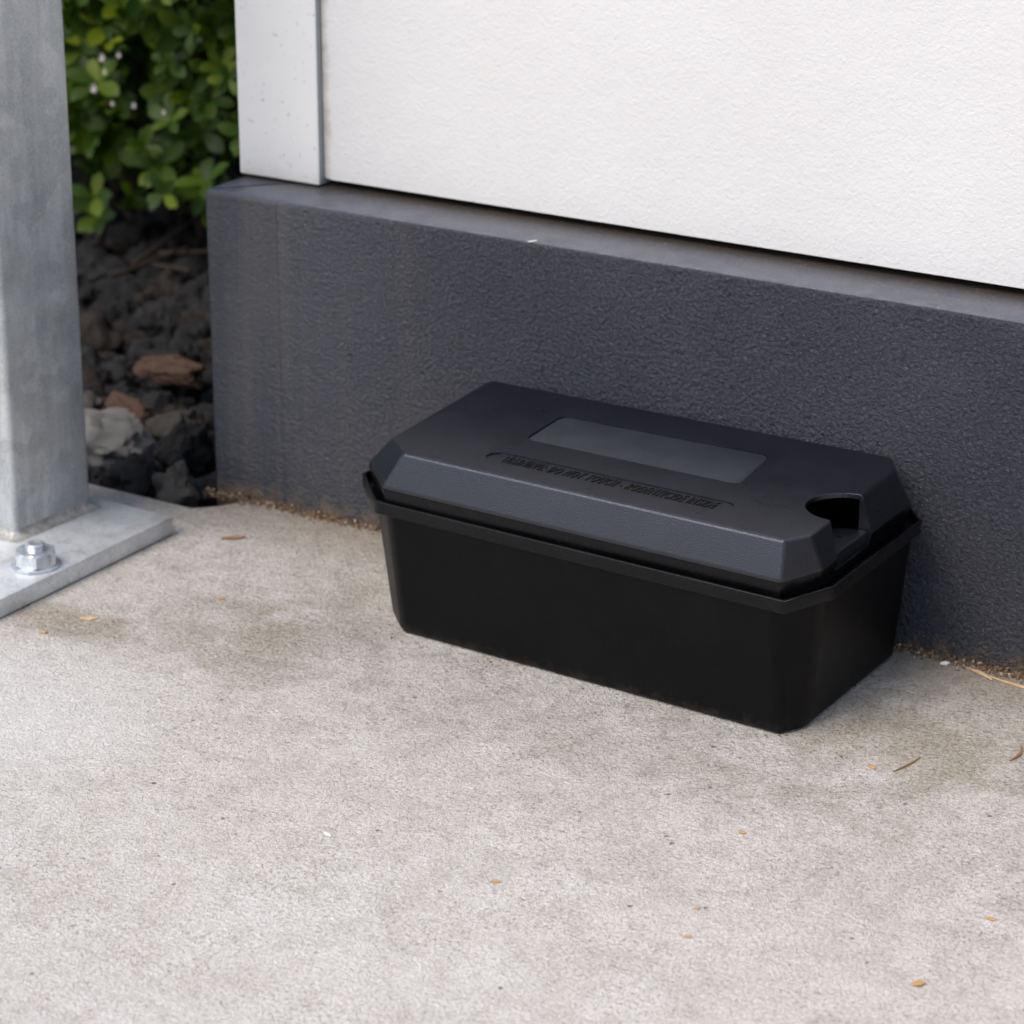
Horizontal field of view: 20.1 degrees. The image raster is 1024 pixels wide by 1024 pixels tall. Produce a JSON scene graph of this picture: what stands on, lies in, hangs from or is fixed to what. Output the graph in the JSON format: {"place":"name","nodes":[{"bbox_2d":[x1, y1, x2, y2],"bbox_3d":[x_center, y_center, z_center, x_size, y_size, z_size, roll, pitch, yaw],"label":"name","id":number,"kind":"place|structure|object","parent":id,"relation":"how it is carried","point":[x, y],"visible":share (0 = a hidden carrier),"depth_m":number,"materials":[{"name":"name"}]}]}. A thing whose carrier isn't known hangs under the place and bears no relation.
{"place":"outdoors","nodes":[
{"label":"outdoors","id":0,"kind":"place"},
{"bbox_2d":[7,607,143,657],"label":"dirt","id":1,"kind":"structure","parent":0,"point":[59,628],"depth_m":1.68,"materials":[{"name":"brown soil"}]},
{"bbox_2d":[77,231,85,238],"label":"lava rock","id":2,"kind":"object","parent":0,"point":[80,235],"visible":0.07,"depth_m":2.53,"materials":[{"name":"black stone"}]},
{"bbox_2d":[71,155,237,477],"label":"ground","id":3,"kind":"structure","parent":0,"point":[192,231],"depth_m":2.70,"materials":[{"name":"black gravel"}]},
{"bbox_2d":[74,227,80,246],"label":"lava rock","id":4,"kind":"object","parent":3,"relation":"on","point":[77,241],"visible":0.09,"depth_m":2.50,"materials":[{"name":"black stone"}]},
{"bbox_2d":[77,278,83,301],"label":"lava rock","id":5,"kind":"object","parent":3,"relation":"on","point":[80,285],"visible":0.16,"depth_m":2.36,"materials":[{"name":"grey stone"}]},
{"bbox_2d":[79,306,84,316],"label":"lava rock","id":6,"kind":"object","parent":3,"relation":"on","point":[81,311],"visible":0.06,"depth_m":2.27,"materials":[{"name":"grey stone"}]},
{"bbox_2d":[75,240,94,254],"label":"lava rock","id":7,"kind":"object","parent":3,"relation":"on","point":[85,242],"visible":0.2,"depth_m":2.49,"materials":[{"name":"black stone"}]},
{"bbox_2d":[81,344,104,367],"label":"lava rock","id":8,"kind":"object","parent":3,"relation":"on","point":[90,356],"visible":0.27,"depth_m":2.18,"materials":[{"name":"grey stone"}]},
{"bbox_2d":[83,390,103,409],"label":"grey stone","id":9,"kind":"object","parent":3,"relation":"on","point":[92,400],"visible":0.09,"depth_m":2.02,"materials":[{"name":"grey stone"}]},
{"bbox_2d":[78,242,109,254],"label":"lava rock","id":10,"kind":"object","parent":3,"relation":"on","point":[102,247],"visible":0.32,"depth_m":2.46,"materials":[{"name":"black stone"}]},
{"bbox_2d":[83,383,106,396],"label":"lava rock","id":11,"kind":"object","parent":3,"relation":"on","point":[98,391],"visible":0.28,"depth_m":2.12,"materials":[{"name":"grey stone"}]},
{"bbox_2d":[87,466,104,486],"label":"lava rock","id":12,"kind":"object","parent":3,"relation":"on","point":[95,475],"visible":0.27,"depth_m":1.93,"materials":[{"name":"grey stone"}]},
{"bbox_2d":[82,364,113,389],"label":"lava rock","id":13,"kind":"object","parent":3,"relation":"on","point":[100,378],"visible":0.45,"depth_m":2.13,"materials":[{"name":"brown stone"}]},
{"bbox_2d":[83,220,117,237],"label":"lava rock","id":14,"kind":"object","parent":3,"relation":"on","point":[112,225],"visible":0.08,"depth_m":2.52,"materials":[{"name":"black stone"}]},
{"bbox_2d":[79,308,122,353],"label":"lava rock","id":15,"kind":"object","parent":3,"relation":"on","point":[98,331],"visible":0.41,"depth_m":2.21,"materials":[{"name":"stone"}]},
{"bbox_2d":[85,229,116,242],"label":"lava rock","id":16,"kind":"object","parent":3,"relation":"on","point":[93,235],"visible":0.39,"depth_m":2.50,"materials":[{"name":"black stone"}]},
{"bbox_2d":[76,251,131,282],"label":"lava rock","id":17,"kind":"object","parent":3,"relation":"on","point":[93,267],"visible":0.38,"depth_m":2.39,"materials":[{"name":"grey stone"}]},
{"bbox_2d":[86,295,122,309],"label":"lava rock","id":18,"kind":"object","parent":3,"relation":"on","point":[96,305],"visible":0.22,"depth_m":2.33,"materials":[{"name":"grey stone"}]},
{"bbox_2d":[102,397,107,409],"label":"lava rock","id":19,"kind":"object","parent":3,"relation":"on","point":[104,400],"visible":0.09,"depth_m":2.08,"materials":[{"name":"grey stone"}]},
{"bbox_2d":[98,351,117,362],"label":"lava rock","id":20,"kind":"object","parent":3,"relation":"on","point":[106,356],"visible":0.26,"depth_m":2.21,"materials":[{"name":"brown stone"}]},
{"bbox_2d":[100,359,122,368],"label":"lava rock","id":21,"kind":"object","parent":3,"relation":"on","point":[103,365],"visible":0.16,"depth_m":2.17,"materials":[{"name":"grey stone"}]},
{"bbox_2d":[106,237,133,258],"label":"lava rock","id":22,"kind":"object","parent":3,"relation":"on","point":[118,247],"visible":0.75,"depth_m":2.48,"materials":[{"name":"black stone"}]},
{"bbox_2d":[84,407,157,470],"bbox_3d":[-0.279,-0.045,1.978,0.075,0.056,0.057,-3,21,-8],"label":"pale stone","id":23,"kind":"object","parent":3,"relation":"on","point":[113,434],"visible":0.5,"depth_m":1.96,"materials":[{"name":"grey stone"}]},
{"bbox_2d":[100,298,141,322],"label":"lava rock","id":24,"kind":"object","parent":3,"relation":"on","point":[123,310],"visible":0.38,"depth_m":2.29,"materials":[{"name":"grey stone"}]},
{"bbox_2d":[93,267,149,300],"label":"lava rock","id":25,"kind":"object","parent":3,"relation":"on","point":[130,286],"visible":0.4,"depth_m":2.36,"materials":[{"name":"grey stone"}]},
{"bbox_2d":[78,283,102,307],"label":"lava rock","id":26,"kind":"object","parent":25,"relation":"on","point":[88,296],"visible":0.66,"depth_m":2.35,"materials":[{"name":"grey stone"}]},
{"bbox_2d":[104,380,138,396],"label":"lava rock","id":27,"kind":"object","parent":3,"relation":"on","point":[124,387],"visible":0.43,"depth_m":2.12,"materials":[{"name":"grey stone"}]},
{"bbox_2d":[112,321,131,354],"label":"lava rock","id":28,"kind":"object","parent":3,"relation":"on","point":[117,326],"visible":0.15,"depth_m":2.25,"materials":[{"name":"stone"}]},
{"bbox_2d":[103,360,141,386],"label":"lava rock","id":29,"kind":"object","parent":3,"relation":"on","point":[119,371],"visible":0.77,"depth_m":2.15,"materials":[{"name":"grey stone"}]},
{"bbox_2d":[112,355,140,367],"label":"lava rock","id":30,"kind":"object","parent":3,"relation":"on","point":[130,360],"visible":0.38,"depth_m":2.19,"materials":[{"name":"grey stone"}]},
{"bbox_2d":[105,391,152,426],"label":"rusty stone","id":31,"kind":"object","parent":3,"relation":"on","point":[141,410],"visible":0.59,"depth_m":2.04,"materials":[{"name":"brown stone"}]},
{"bbox_2d":[103,452,157,498],"bbox_3d":[-0.252,-0.019,1.923,0.040,0.041,0.038,17,26,38],"label":"lava rock","id":32,"kind":"object","parent":3,"relation":"on","point":[133,473],"visible":0.68,"depth_m":1.91,"materials":[{"name":"black stone"}]},
{"bbox_2d":[126,392,142,400],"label":"lava rock","id":33,"kind":"object","parent":3,"relation":"on","point":[136,395],"visible":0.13,"depth_m":2.09,"materials":[{"name":"stone"}]},
{"bbox_2d":[119,330,152,355],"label":"lava rock","id":34,"kind":"object","parent":3,"relation":"on","point":[130,338],"visible":0.5,"depth_m":2.22,"materials":[{"name":"grey stone"}]},
{"bbox_2d":[117,320,155,353],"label":"lava rock","id":35,"kind":"object","parent":3,"relation":"on","point":[136,325],"visible":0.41,"depth_m":2.24,"materials":[{"name":"grey stone"}]},
{"bbox_2d":[110,215,167,246],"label":"lava rock","id":36,"kind":"object","parent":3,"relation":"on","point":[135,231],"visible":0.44,"depth_m":2.50,"materials":[{"name":"black stone"}]},
{"bbox_2d":[121,239,173,278],"bbox_3d":[-0.305,-0.204,2.424,0.044,0.050,0.053,-8,22,-19],"label":"lava rock","id":37,"kind":"object","parent":3,"relation":"on","point":[148,271],"visible":0.38,"depth_m":2.41,"materials":[{"name":"black stone"}]},
{"bbox_2d":[127,337,168,355],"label":"lava rock","id":38,"kind":"object","parent":3,"relation":"on","point":[141,347],"visible":0.52,"depth_m":2.20,"materials":[{"name":"grey stone"}]},
{"bbox_2d":[133,285,163,306],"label":"lava rock","id":39,"kind":"object","parent":3,"relation":"on","point":[153,293],"visible":0.5,"depth_m":2.33,"materials":[{"name":"brown stone"}]},
{"bbox_2d":[73,174,227,278],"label":"twigs","id":40,"kind":"object","parent":3,"relation":"on","point":[134,265],"visible":0.11,"depth_m":2.40,"materials":[{"name":"brown wood"}]},
{"bbox_2d":[130,304,177,336],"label":"lava rock","id":41,"kind":"object","parent":3,"relation":"on","point":[158,320],"visible":0.69,"depth_m":2.26,"materials":[{"name":"grey stone"}]},
{"bbox_2d":[62,0,249,236],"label":"evergreen shrub","id":42,"kind":"object","parent":3,"relation":"on","point":[152,94],"visible":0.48,"depth_m":2.33,"materials":[{"name":"green plant"}]},
{"bbox_2d":[141,389,177,418],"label":"lava rock","id":43,"kind":"object","parent":3,"relation":"on","point":[159,401],"visible":0.34,"depth_m":2.07,"materials":[{"name":"grey stone"}]},
{"bbox_2d":[148,267,183,296],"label":"lava rock","id":44,"kind":"object","parent":3,"relation":"on","point":[163,282],"visible":0.52,"depth_m":2.36,"materials":[{"name":"brown stone"}]},
{"bbox_2d":[133,354,205,388],"bbox_3d":[-0.250,-0.104,2.106,0.056,0.021,0.030,13,17,7],"label":"rusty stone","id":45,"kind":"object","parent":3,"relation":"on","point":[175,370],"visible":1,"depth_m":2.10,"materials":[{"name":"brown stone"}]},
{"bbox_2d":[140,347,202,394],"bbox_3d":[-0.253,-0.100,2.162,0.050,0.052,0.050,1,21,3],"label":"lava rock","id":46,"kind":"object","parent":3,"relation":"on","point":[148,385],"visible":0.39,"depth_m":2.15,"materials":[{"name":"grey stone"}]},
{"bbox_2d":[145,296,202,312],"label":"lava rock","id":47,"kind":"object","parent":3,"relation":"on","point":[177,304],"visible":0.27,"depth_m":2.32,"materials":[{"name":"grey stone"}]},
{"bbox_2d":[157,269,190,284],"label":"lava rock","id":48,"kind":"object","parent":3,"relation":"on","point":[182,277],"visible":0.26,"depth_m":2.39,"materials":[{"name":"black stone"}]},
{"bbox_2d":[161,404,186,414],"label":"lava rock","id":49,"kind":"object","parent":3,"relation":"on","point":[171,408],"visible":0.23,"depth_m":2.06,"materials":[{"name":"grey stone"}]},
{"bbox_2d":[145,408,204,466],"bbox_3d":[-0.234,-0.051,2.007,0.043,0.040,0.045,-3,21,-9],"label":"grey stone","id":50,"kind":"object","parent":3,"relation":"on","point":[159,427],"visible":0.43,"depth_m":1.99,"materials":[{"name":"grey stone"}]},
{"bbox_2d":[151,459,199,507],"bbox_3d":[-0.220,-0.014,1.894,0.030,0.039,0.038,-4,21,-11],"label":"grey stone","id":51,"kind":"object","parent":3,"relation":"on","point":[176,483],"visible":0.8,"depth_m":1.88,"materials":[{"name":"grey stone"}]},
{"bbox_2d":[159,236,191,261],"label":"lava rock","id":52,"kind":"object","parent":3,"relation":"on","point":[175,243],"visible":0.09,"depth_m":2.47,"materials":[{"name":"black stone"}]},
{"bbox_2d":[168,329,197,348],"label":"lava rock","id":53,"kind":"object","parent":3,"relation":"on","point":[182,336],"visible":0.46,"depth_m":2.21,"materials":[{"name":"grey stone"}]},
{"bbox_2d":[163,254,203,279],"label":"lava rock","id":54,"kind":"object","parent":3,"relation":"on","point":[189,260],"visible":0.34,"depth_m":2.40,"materials":[{"name":"grey stone"}]},
{"bbox_2d":[154,421,213,478],"bbox_3d":[-0.221,-0.040,1.960,0.037,0.041,0.054,11,23,27],"label":"lava rock","id":55,"kind":"object","parent":3,"relation":"on","point":[189,443],"visible":0.81,"depth_m":1.95,"materials":[{"name":"black stone"}]},
{"bbox_2d":[170,341,201,352],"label":"lava rock","id":56,"kind":"object","parent":3,"relation":"on","point":[192,346],"visible":0.23,"depth_m":2.19,"materials":[{"name":"grey stone"}]},
{"bbox_2d":[172,280,203,300],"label":"lava rock","id":57,"kind":"object","parent":3,"relation":"on","point":[191,289],"visible":0.47,"depth_m":2.34,"materials":[{"name":"grey stone"}]},
{"bbox_2d":[174,319,210,339],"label":"lava rock","id":58,"kind":"object","parent":3,"relation":"on","point":[200,329],"visible":0.21,"depth_m":2.25,"materials":[{"name":"grey stone"}]},
{"bbox_2d":[178,310,206,326],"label":"lava rock","id":59,"kind":"object","parent":3,"relation":"on","point":[190,317],"visible":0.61,"depth_m":2.27,"materials":[{"name":"brown stone"}]},
{"bbox_2d":[188,236,207,249],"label":"lava rock","id":60,"kind":"object","parent":3,"relation":"on","point":[197,243],"visible":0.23,"depth_m":2.48,"materials":[{"name":"black stone"}]},
{"bbox_2d":[193,245,207,255],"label":"lava rock","id":61,"kind":"object","parent":3,"relation":"on","point":[205,248],"visible":0.06,"depth_m":2.46,"materials":[{"name":"black stone"}]},
{"bbox_2d":[192,254,208,270],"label":"lava rock","id":62,"kind":"object","parent":3,"relation":"on","point":[202,261],"visible":0.07,"depth_m":2.43,"materials":[{"name":"black stone"}]},
{"bbox_2d":[189,403,213,412],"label":"lava rock","id":63,"kind":"object","parent":3,"relation":"on","point":[207,407],"visible":0.19,"depth_m":2.09,"materials":[{"name":"grey stone"}]},
{"bbox_2d":[195,362,212,391],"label":"lava rock","id":64,"kind":"object","parent":3,"relation":"on","point":[207,384],"visible":0.12,"depth_m":2.14,"materials":[{"name":"grey stone"}]},
{"bbox_2d":[196,350,211,392],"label":"lava rock","id":65,"kind":"object","parent":3,"relation":"on","point":[205,358],"visible":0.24,"depth_m":2.17,"materials":[{"name":"grey stone"}]},
{"bbox_2d":[197,339,211,352],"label":"lava rock","id":66,"kind":"object","parent":3,"relation":"on","point":[205,345],"visible":0.06,"depth_m":2.20,"materials":[{"name":"stone"}]},
{"bbox_2d":[201,286,209,302],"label":"lava rock","id":67,"kind":"object","parent":3,"relation":"on","point":[205,294],"visible":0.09,"depth_m":2.33,"materials":[{"name":"grey stone"}]},
{"bbox_2d":[195,478,217,507],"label":"lava rock","id":68,"kind":"object","parent":3,"relation":"on","point":[202,486],"visible":0.37,"depth_m":1.92,"materials":[{"name":"black stone"}]},
{"bbox_2d":[199,389,213,403],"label":"lava rock","id":69,"kind":"object","parent":3,"relation":"on","point":[207,397],"visible":0.12,"depth_m":2.12,"materials":[{"name":"black stone"}]},
{"bbox_2d":[198,471,216,482],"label":"lava rock","id":70,"kind":"object","parent":3,"relation":"on","point":[212,477],"visible":0.25,"depth_m":1.93,"materials":[{"name":"black stone"}]},
{"bbox_2d":[201,411,214,430],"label":"lava rock","id":71,"kind":"object","parent":3,"relation":"on","point":[208,423],"visible":0.1,"depth_m":2.03,"materials":[{"name":"black stone"}]},
{"bbox_2d":[207,430,215,457],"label":"lava rock","id":72,"kind":"object","parent":3,"relation":"on","point":[212,447],"visible":0.09,"depth_m":1.99,"materials":[{"name":"black stone"}]},
{"bbox_2d":[212,457,215,471],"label":"lava rock","id":73,"kind":"object","parent":3,"relation":"on","point":[214,468],"visible":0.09,"depth_m":1.97,"materials":[{"name":"black stone"}]},
{"bbox_2d":[0,483,1023,1023],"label":"pavement","id":74,"kind":"structure","parent":0,"point":[194,781],"depth_m":1.44,"materials":[{"name":"concrete"}]},
{"bbox_2d":[0,0,172,617],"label":"steel post","id":75,"kind":"object","parent":74,"relation":"on","point":[60,527],"visible":1,"depth_m":1.75,"materials":[{"name":"metal"}]},
{"bbox_2d":[79,616,97,620],"bbox_3d":[-0.248,0.062,1.693,0.011,0.001,0.006,-1,21,-3],"label":"dry leaf","id":76,"kind":"object","parent":74,"relation":"on","point":[90,618],"visible":1,"depth_m":1.69,"materials":[{"name":"plant"}]},
{"bbox_2d":[221,536,244,539],"bbox_3d":[-0.175,0.016,1.814,0.015,0.002,0.003,-3,21,-8],"label":"twig","id":77,"kind":"object","parent":74,"relation":"on","point":[233,537],"visible":1,"depth_m":1.81,"materials":[{"name":"brown wood"}]},
{"bbox_2d":[491,879,500,882],"bbox_3d":[-0.008,0.177,1.388,0.005,0.001,0.003,4,21,11],"label":"wood chip","id":78,"kind":"object","parent":74,"relation":"on","point":[495,880],"visible":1,"depth_m":1.39,"materials":[{"name":"beige wood"}]},
{"bbox_2d":[203,487,1023,683],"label":"dirt","id":79,"kind":"structure","parent":74,"relation":"on","point":[921,650],"depth_m":1.83,"materials":[{"name":"brown soil"}]},
{"bbox_2d":[206,0,1023,671],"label":"house","id":80,"kind":"structure","parent":74,"relation":"on","point":[802,220],"depth_m":1.69,"materials":[{"name":"grey paint"}]},
{"bbox_2d":[341,622,908,769],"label":"dirt","id":81,"kind":"structure","parent":74,"relation":"on","point":[682,711],"depth_m":1.57,"materials":[{"name":"soil"}]},
{"bbox_2d":[362,381,921,733],"bbox_3d":[0.063,0.022,1.636,0.310,0.116,0.162,12,24,29],"label":"bait box","id":82,"kind":"object","parent":74,"relation":"on","point":[749,577],"visible":1,"depth_m":1.58,"materials":[{"name":"black plastic"}]},
{"bbox_2d":[893,757,919,771],"bbox_3d":[0.206,0.132,1.508,0.002,0.001,0.024,19,28,41],"label":"twig","id":83,"kind":"object","parent":74,"relation":"on","point":[909,763],"visible":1,"depth_m":1.51,"materials":[{"name":"brown wood"}]},
{"bbox_2d":[911,980,925,985],"bbox_3d":[0.182,0.211,1.296,0.006,0.002,0.005,-7,22,-18],"label":"wood chip","id":84,"kind":"object","parent":74,"relation":"on","point":[918,983],"visible":1,"depth_m":1.29,"materials":[{"name":"wood"}]},
{"bbox_2d":[940,661,949,665],"bbox_3d":[0.244,0.085,1.630,0.006,0.003,0.004,-3,21,-8],"label":"stone chip","id":85,"kind":"object","parent":74,"relation":"on","point":[946,663],"visible":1,"depth_m":1.63,"materials":[{"name":"white stone"}]},
{"bbox_2d":[967,667,992,679],"bbox_3d":[0.263,0.090,1.618,0.003,0.002,0.020,-14,25,-32],"label":"straw","id":86,"kind":"object","parent":74,"relation":"on","point":[985,675],"visible":1,"depth_m":1.62,"materials":[{"name":"beige plant"}]},
{"bbox_2d":[986,917,996,920],"bbox_3d":[0.225,0.191,1.353,0.005,0.001,0.003,12,24,29],"label":"wood chip","id":87,"kind":"object","parent":74,"relation":"on","point":[991,918],"visible":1,"depth_m":1.35,"materials":[{"name":"wood"}]},
{"bbox_2d":[989,675,1023,688],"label":"straw","id":88,"kind":"object","parent":74,"relation":"on","point":[1013,684],"visible":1,"depth_m":1.60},
{"bbox_2d":[1009,746,1022,760],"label":"twig","id":89,"kind":"object","parent":74,"relation":"on","point":[1018,754],"visible":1,"depth_m":1.52,"materials":[{"name":"brown wood"}]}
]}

